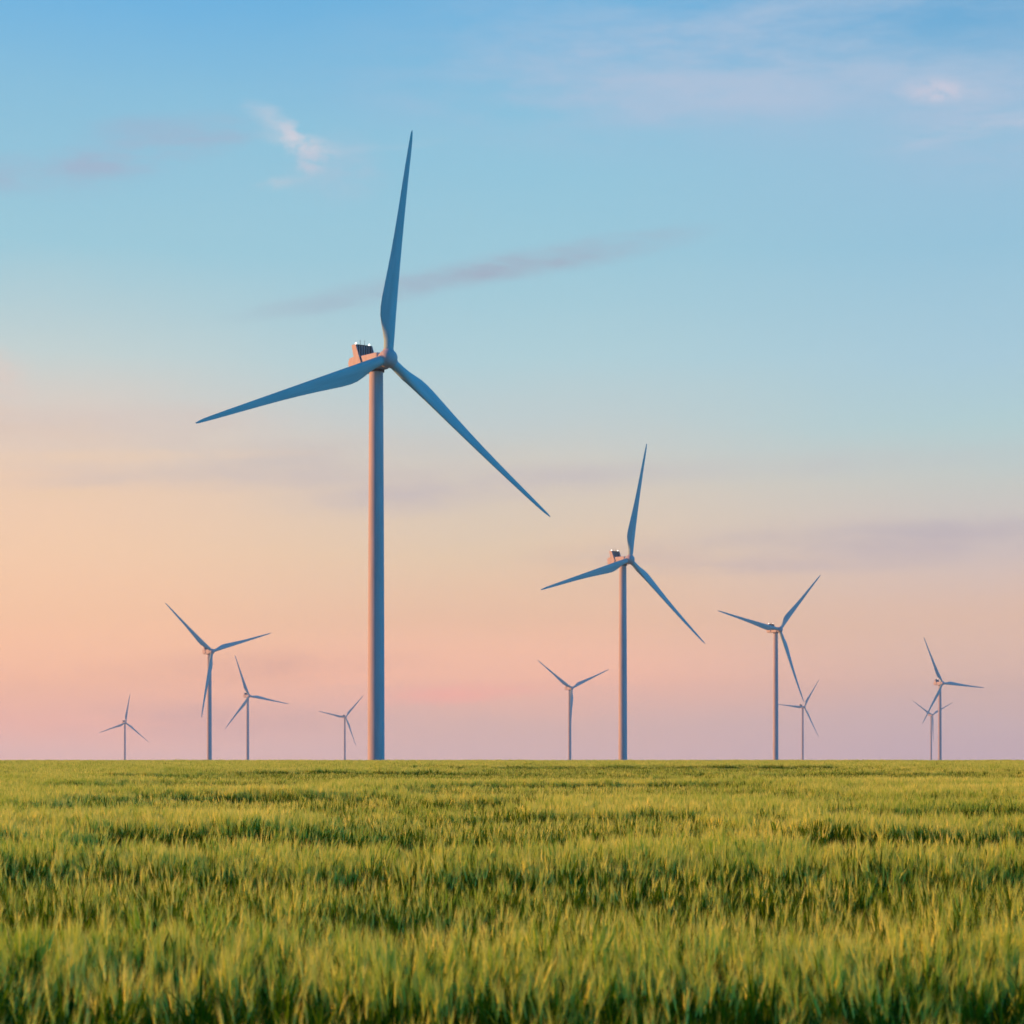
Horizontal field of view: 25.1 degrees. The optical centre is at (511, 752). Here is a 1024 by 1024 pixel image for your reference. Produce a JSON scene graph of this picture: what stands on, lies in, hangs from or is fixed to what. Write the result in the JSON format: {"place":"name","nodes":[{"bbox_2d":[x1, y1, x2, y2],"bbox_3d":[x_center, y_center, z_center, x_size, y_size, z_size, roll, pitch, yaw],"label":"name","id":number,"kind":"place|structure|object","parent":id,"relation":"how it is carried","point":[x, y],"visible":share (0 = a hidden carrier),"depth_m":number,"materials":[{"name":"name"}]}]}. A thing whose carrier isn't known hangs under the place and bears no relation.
{"place":"outdoors","nodes":[
{"label":"outdoors","id":0,"kind":"place"},
{"bbox_2d":[0,0,1023,759],"label":"sky","id":1,"kind":"structure","parent":0,"point":[773,249],"materials":[{"name":"blue"}]},
{"bbox_3d":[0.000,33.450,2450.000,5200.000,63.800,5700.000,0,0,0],"label":"ground","id":2,"kind":"structure","parent":0,"visible":0},
{"bbox_2d":[99,696,145,759],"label":"wind turbine","id":3,"kind":"object","parent":2,"relation":"on","point":[124,722],"visible":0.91,"depth_m":4286.78,"materials":[{"name":"white metal"}]},
{"bbox_2d":[165,603,269,759],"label":"wind turbine","id":4,"kind":"object","parent":2,"relation":"on","point":[208,651],"visible":0.94,"depth_m":1886.89,"materials":[{"name":"white metal"}]},
{"bbox_2d":[225,656,287,759],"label":"wind turbine","id":5,"kind":"object","parent":2,"relation":"on","point":[247,695],"visible":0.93,"depth_m":2972.06,"materials":[{"name":"white metal"}]},
{"bbox_2d":[319,696,362,759],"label":"wind turbine","id":6,"kind":"object","parent":2,"relation":"on","point":[345,717],"visible":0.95,"depth_m":4348.22,"materials":[{"name":"white metal"}]},
{"bbox_2d":[196,130,549,759],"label":"wind turbine","id":7,"kind":"object","parent":2,"relation":"on","point":[364,360],"visible":0.96,"depth_m":540.62,"materials":[{"name":"paint"}]},
{"bbox_2d":[0,758,1023,1023],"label":"wheat","id":8,"kind":"object","parent":2,"relation":"on","point":[510,890],"visible":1,"depth_m":16.54,"materials":[{"name":"green plant"}]},
{"bbox_2d":[539,661,608,759],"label":"wind turbine","id":9,"kind":"object","parent":2,"relation":"on","point":[568,687],"visible":0.92,"depth_m":2748.14,"materials":[{"name":"white metal"}]},
{"bbox_2d":[541,444,704,760],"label":"wind turbine","id":10,"kind":"object","parent":2,"relation":"on","point":[616,560],"visible":0.96,"depth_m":1060.74,"materials":[{"name":"white metal"}]},
{"bbox_2d":[719,576,819,759],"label":"wind turbine","id":11,"kind":"object","parent":2,"relation":"on","point":[771,628],"visible":0.98,"depth_m":1679.97,"materials":[{"name":"white metal"}]},
{"bbox_2d":[778,680,818,759],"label":"wind turbine","id":12,"kind":"object","parent":2,"relation":"on","point":[802,732],"visible":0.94,"depth_m":3896.47,"materials":[{"name":"white metal"}]},
{"bbox_2d":[912,700,952,759],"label":"wind turbine","id":13,"kind":"object","parent":2,"relation":"on","point":[931,720],"visible":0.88,"depth_m":4737.04,"materials":[{"name":"white metal"}]},
{"bbox_2d":[922,638,983,759],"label":"wind turbine","id":14,"kind":"object","parent":2,"relation":"on","point":[940,685],"visible":0.95,"depth_m":2561.81,"materials":[{"name":"white metal"}]}
]}

